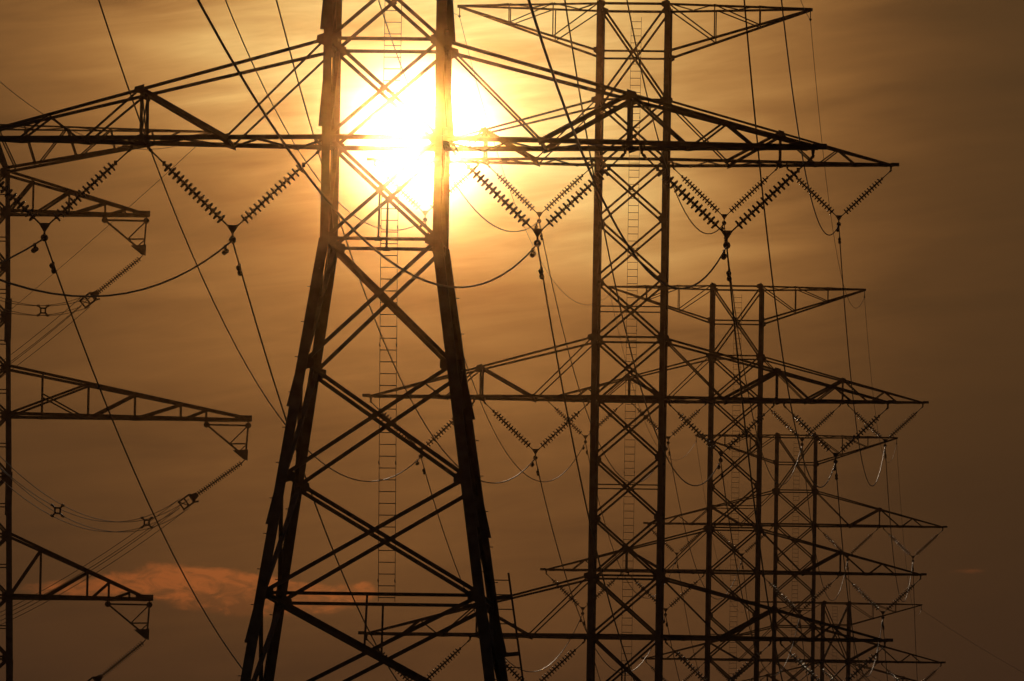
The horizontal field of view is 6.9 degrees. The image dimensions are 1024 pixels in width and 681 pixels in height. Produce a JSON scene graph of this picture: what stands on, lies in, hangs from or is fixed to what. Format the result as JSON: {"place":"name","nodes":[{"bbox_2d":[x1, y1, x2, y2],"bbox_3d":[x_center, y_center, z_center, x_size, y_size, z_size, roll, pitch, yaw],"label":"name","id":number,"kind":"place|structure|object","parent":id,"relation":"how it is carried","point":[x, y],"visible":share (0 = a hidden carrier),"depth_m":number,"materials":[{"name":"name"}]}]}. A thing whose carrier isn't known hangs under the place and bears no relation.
{"place":"outdoors","nodes":[
{"label":"outdoors","id":0,"kind":"place"},
{"bbox_2d":[0,0,1023,680],"label":"sky","id":1,"kind":"structure","parent":0,"point":[934,89],"materials":[{"name":"orange"}]},
{"bbox_3d":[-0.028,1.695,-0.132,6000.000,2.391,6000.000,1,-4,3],"label":"ground","id":2,"kind":"structure","parent":0,"visible":0},
{"bbox_2d":[0,124,251,680],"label":"angle tower","id":3,"kind":"structure","parent":2,"relation":"on","point":[8,210],"depth_m":467.61,"materials":[{"name":"metal"}]},
{"bbox_2d":[0,82,208,307],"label":"earth wire","id":4,"kind":"object","parent":3,"relation":"attached to","point":[109,144],"visible":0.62,"depth_m":483.79,"materials":[{"name":"metal"}]},
{"bbox_2d":[79,255,142,307],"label":"insulator string","id":5,"kind":"object","parent":3,"relation":"hanging from","point":[96,292],"visible":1,"depth_m":468.48,"materials":[{"name":"ceramic"}]},
{"bbox_2d":[0,297,89,376],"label":"bundled power line","id":6,"kind":"object","parent":5,"relation":"hanging from","point":[41,312],"visible":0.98,"depth_m":463.35,"materials":[{"name":"metal"}]},
{"bbox_2d":[87,639,145,680],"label":"insulator string","id":7,"kind":"object","parent":3,"relation":"hanging from","point":[97,678],"visible":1,"depth_m":466.93,"materials":[{"name":"ceramic"}]},
{"bbox_2d":[178,460,244,510],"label":"insulator string","id":8,"kind":"object","parent":3,"relation":"hanging from","point":[193,497],"visible":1,"depth_m":467.97,"materials":[{"name":"ceramic"}]},
{"bbox_2d":[0,456,188,624],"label":"bundled power line","id":9,"kind":"object","parent":8,"relation":"hanging from","point":[63,516],"visible":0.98,"depth_m":444.90,"materials":[{"name":"metal"}]},
{"bbox_2d":[0,0,826,680],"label":"lattice tower","id":10,"kind":"structure","parent":2,"relation":"on","point":[442,138],"depth_m":216.31,"materials":[{"name":"metal"}]},
{"bbox_2d":[0,148,131,240],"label":"insulator string pair","id":11,"kind":"object","parent":10,"relation":"hanging from","point":[44,226],"visible":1,"depth_m":217.32,"materials":[{"name":"ceramic"}]},
{"bbox_2d":[0,238,251,679],"bbox_3d":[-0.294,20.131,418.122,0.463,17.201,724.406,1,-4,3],"label":"power line","id":12,"kind":"object","parent":11,"relation":"hanging from","point":[35,248],"visible":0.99,"depth_m":231.58,"materials":[{"name":"metal"}]},
{"bbox_2d":[148,148,319,242],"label":"insulator string pair","id":13,"kind":"object","parent":10,"relation":"hanging from","point":[232,228],"visible":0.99,"depth_m":217.05,"materials":[{"name":"ceramic"}]},
{"bbox_2d":[0,240,397,680],"bbox_3d":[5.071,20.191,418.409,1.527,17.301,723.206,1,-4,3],"label":"power line","id":14,"kind":"object","parent":13,"relation":"hanging from","point":[225,251],"visible":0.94,"depth_m":217.85,"materials":[{"name":"metal"}]},
{"bbox_2d":[453,151,624,246],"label":"insulator string pair","id":15,"kind":"object","parent":10,"relation":"hanging from","point":[537,232],"visible":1,"depth_m":216.59,"materials":[{"name":"ceramic"}]},
{"bbox_2d":[197,0,634,680],"bbox_3d":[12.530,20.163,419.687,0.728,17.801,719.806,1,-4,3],"label":"power line","id":16,"kind":"object","parent":15,"relation":"hanging from","point":[533,254],"visible":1,"depth_m":180.43,"materials":[{"name":"metal"}]},
{"bbox_2d":[454,13,880,680],"bbox_3d":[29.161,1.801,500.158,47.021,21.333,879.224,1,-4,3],"label":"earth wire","id":17,"kind":"object","parent":10,"relation":"attached to","point":[616,323],"visible":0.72,"depth_m":464.72,"materials":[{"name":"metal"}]},
{"bbox_2d":[641,153,814,248],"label":"insulator string pair","id":18,"kind":"object","parent":10,"relation":"hanging from","point":[726,233],"visible":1,"depth_m":216.31,"materials":[{"name":"ceramic"}]},
{"bbox_2d":[527,0,782,680],"bbox_3d":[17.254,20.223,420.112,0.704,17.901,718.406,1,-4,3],"label":"power line","id":19,"kind":"object","parent":18,"relation":"hanging from","point":[723,256],"visible":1,"depth_m":189.64,"materials":[{"name":"metal"}]},
{"bbox_2d":[801,1,1019,670],"bbox_3d":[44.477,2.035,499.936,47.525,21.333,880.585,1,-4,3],"label":"earth wire","id":20,"kind":"object","parent":10,"relation":"attached to","point":[865,311],"visible":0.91,"depth_m":448.83,"materials":[{"name":"metal"}]},
{"bbox_2d":[358,0,898,680],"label":"lattice tower","id":21,"kind":"structure","parent":2,"relation":"on","point":[664,400],"depth_m":357.41,"materials":[{"name":"metal"}]},
{"bbox_2d":[366,638,469,680],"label":"insulator string pair","id":22,"kind":"object","parent":21,"relation":"hanging from","point":[438,668],"visible":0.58,"depth_m":357.15,"materials":[{"name":"ceramic"}]},
{"bbox_2d":[370,401,473,458],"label":"insulator string pair","id":23,"kind":"object","parent":21,"relation":"hanging from","point":[431,441],"visible":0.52,"depth_m":357.93,"materials":[{"name":"ceramic"}]},
{"bbox_2d":[98,0,600,680],"bbox_3d":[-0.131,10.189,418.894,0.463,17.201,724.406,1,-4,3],"label":"power line","id":24,"kind":"object","parent":23,"relation":"hanging from","point":[416,462],"visible":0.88,"depth_m":273.31,"materials":[{"name":"metal"}]},
{"bbox_2d":[374,164,477,221],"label":"insulator string pair","id":25,"kind":"object","parent":21,"relation":"hanging from","point":[416,205],"visible":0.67,"depth_m":358.72,"materials":[{"name":"ceramic"}]},
{"bbox_2d":[225,0,700,679],"bbox_3d":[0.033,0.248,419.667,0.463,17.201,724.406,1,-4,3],"label":"power line","id":26,"kind":"object","parent":25,"relation":"hanging from","point":[465,360],"visible":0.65,"depth_m":359.00,"materials":[{"name":"metal"}]},
{"bbox_2d":[484,402,588,459],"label":"insulator string pair","id":27,"kind":"object","parent":21,"relation":"hanging from","point":[535,451],"visible":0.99,"depth_m":357.66,"materials":[{"name":"ceramic"}]},
{"bbox_2d":[276,0,679,680],"bbox_3d":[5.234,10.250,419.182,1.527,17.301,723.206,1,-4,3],"label":"power line","id":28,"kind":"object","parent":27,"relation":"hanging from","point":[406,390],"visible":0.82,"depth_m":289.82,"materials":[{"name":"metal"}]},
{"bbox_2d":[488,165,591,222],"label":"insulator string pair","id":29,"kind":"object","parent":21,"relation":"hanging from","point":[539,214],"visible":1,"depth_m":358.44,"materials":[{"name":"ceramic"}]},
{"bbox_2d":[378,0,760,680],"bbox_3d":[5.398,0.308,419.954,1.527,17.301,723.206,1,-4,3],"label":"power line","id":30,"kind":"object","parent":29,"relation":"hanging from","point":[562,326],"visible":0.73,"depth_m":369.85,"materials":[{"name":"metal"}]},
{"bbox_2d":[506,641,584,680],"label":"insulator string pair","id":31,"kind":"object","parent":21,"relation":"hanging from","point":[549,673],"visible":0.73,"depth_m":356.88,"materials":[{"name":"ceramic"}]},
{"bbox_2d":[665,642,769,680],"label":"insulator string pair","id":32,"kind":"object","parent":21,"relation":"hanging from","point":[703,679],"visible":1,"depth_m":356.45,"materials":[{"name":"ceramic"}]},
{"bbox_2d":[669,404,773,461],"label":"insulator string pair","id":33,"kind":"object","parent":21,"relation":"hanging from","point":[720,453],"visible":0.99,"depth_m":357.21,"materials":[{"name":"ceramic"}]},
{"bbox_2d":[564,0,807,680],"bbox_3d":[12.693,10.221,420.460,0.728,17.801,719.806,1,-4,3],"label":"power line","id":34,"kind":"object","parent":33,"relation":"hanging from","point":[722,476],"visible":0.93,"depth_m":275.74,"materials":[{"name":"metal"}]},
{"bbox_2d":[673,167,776,224],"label":"insulator string pair","id":35,"kind":"object","parent":21,"relation":"hanging from","point":[724,216],"visible":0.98,"depth_m":357.98,"materials":[{"name":"ceramic"}]},
{"bbox_2d":[626,0,857,680],"bbox_3d":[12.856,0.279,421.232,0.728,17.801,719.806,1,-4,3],"label":"power line","id":36,"kind":"object","parent":35,"relation":"hanging from","point":[722,227],"visible":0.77,"depth_m":376.19,"materials":[{"name":"metal"}]},
{"bbox_2d":[780,644,885,680],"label":"insulator string pair","id":37,"kind":"object","parent":21,"relation":"hanging from","point":[817,679],"visible":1,"depth_m":356.17,"materials":[{"name":"ceramic"}]},
{"bbox_2d":[784,406,888,463],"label":"insulator string pair","id":38,"kind":"object","parent":21,"relation":"hanging from","point":[844,447],"visible":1,"depth_m":356.92,"materials":[{"name":"ceramic"}]},
{"bbox_2d":[743,0,887,680],"bbox_3d":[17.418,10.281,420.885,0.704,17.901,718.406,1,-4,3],"label":"power line","id":39,"kind":"object","parent":38,"relation":"hanging from","point":[836,479],"visible":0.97,"depth_m":271.54,"materials":[{"name":"metal"}]},
{"bbox_2d":[787,168,891,226],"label":"insulator string pair","id":40,"kind":"object","parent":21,"relation":"hanging from","point":[838,217],"visible":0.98,"depth_m":357.69,"materials":[{"name":"ceramic"}]},
{"bbox_2d":[781,0,917,680],"bbox_3d":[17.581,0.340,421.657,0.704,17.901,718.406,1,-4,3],"label":"power line","id":41,"kind":"object","parent":40,"relation":"hanging from","point":[839,242],"visible":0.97,"depth_m":370.00,"materials":[{"name":"metal"}]},
{"bbox_2d":[540,282,928,680],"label":"lattice tower","id":42,"kind":"structure","parent":2,"relation":"on","point":[708,528],"depth_m":494.16,"materials":[{"name":"metal"}]},
{"bbox_2d":[546,573,618,614],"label":"insulator string pair","id":43,"kind":"object","parent":42,"relation":"hanging from","point":[582,608],"visible":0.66,"depth_m":494.58,"materials":[{"name":"ceramic"}]},
{"bbox_2d":[548,401,623,442],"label":"insulator string pair","id":44,"kind":"object","parent":42,"relation":"hanging from","point":[572,424],"visible":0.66,"depth_m":495.36,"materials":[{"name":"ceramic"}]},
{"bbox_2d":[631,575,703,615],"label":"insulator string pair","id":45,"kind":"object","parent":42,"relation":"hanging from","point":[665,610],"visible":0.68,"depth_m":494.29,"materials":[{"name":"ceramic"}]},
{"bbox_2d":[631,403,705,443],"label":"insulator string pair","id":46,"kind":"object","parent":42,"relation":"hanging from","point":[667,437],"visible":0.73,"depth_m":495.06,"materials":[{"name":"ceramic"}]},
{"bbox_2d":[762,576,837,614],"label":"insulator string pair","id":47,"kind":"object","parent":42,"relation":"hanging from","point":[783,596],"visible":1,"depth_m":493.84,"materials":[{"name":"ceramic"}]},
{"bbox_2d":[765,404,840,445],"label":"insulator string pair","id":48,"kind":"object","parent":42,"relation":"hanging from","point":[801,439],"visible":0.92,"depth_m":494.61,"materials":[{"name":"ceramic"}]},
{"bbox_2d":[846,577,920,618],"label":"insulator string pair","id":49,"kind":"object","parent":42,"relation":"hanging from","point":[868,599],"visible":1,"depth_m":493.56,"materials":[{"name":"ceramic"}]},
{"bbox_2d":[848,405,923,446],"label":"insulator string pair","id":50,"kind":"object","parent":42,"relation":"hanging from","point":[863,420],"visible":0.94,"depth_m":494.32,"materials":[{"name":"ceramic"}]},
{"bbox_2d":[641,432,946,680],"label":"lattice tower","id":51,"kind":"structure","parent":2,"relation":"on","point":[812,626],"depth_m":627.34,"materials":[{"name":"metal"}]},
{"bbox_2d":[645,661,704,680],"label":"insulator string pair","id":52,"kind":"object","parent":51,"relation":"hanging from","point":[688,677],"visible":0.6,"depth_m":627.77,"materials":[{"name":"ceramic"}]},
{"bbox_2d":[649,527,703,558],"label":"insulator string pair","id":53,"kind":"object","parent":51,"relation":"hanging from","point":[687,544],"visible":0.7,"depth_m":628.52,"materials":[{"name":"ceramic"}]},
{"bbox_2d":[714,528,771,558],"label":"insulator string pair","id":54,"kind":"object","parent":51,"relation":"hanging from","point":[730,543],"visible":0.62,"depth_m":628.25,"materials":[{"name":"ceramic"}]},
{"bbox_2d":[716,663,769,680],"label":"insulator string pair","id":55,"kind":"object","parent":51,"relation":"hanging from","point":[750,679],"visible":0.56,"depth_m":627.50,"materials":[{"name":"ceramic"}]},
{"bbox_2d":[816,663,875,680],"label":"insulator string pair","id":56,"kind":"object","parent":51,"relation":"hanging from","point":[865,674],"visible":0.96,"depth_m":627.05,"materials":[{"name":"ceramic"}]},
{"bbox_2d":[818,528,877,560],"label":"insulator string pair","id":57,"kind":"object","parent":51,"relation":"hanging from","point":[835,545],"visible":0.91,"depth_m":627.79,"materials":[{"name":"ceramic"}]},
{"bbox_2d":[882,665,941,680],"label":"insulator string pair","id":58,"kind":"object","parent":51,"relation":"hanging from","point":[892,674],"visible":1,"depth_m":626.77,"materials":[{"name":"ceramic"}]},
{"bbox_2d":[884,529,942,561],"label":"insulator string pair","id":59,"kind":"object","parent":51,"relation":"hanging from","point":[923,547],"visible":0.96,"depth_m":627.51,"materials":[{"name":"ceramic"}]},
{"bbox_2d":[743,600,921,680],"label":"lattice tower","id":60,"kind":"structure","parent":2,"relation":"on","point":[848,644],"depth_m":779.32,"materials":[{"name":"metal"}]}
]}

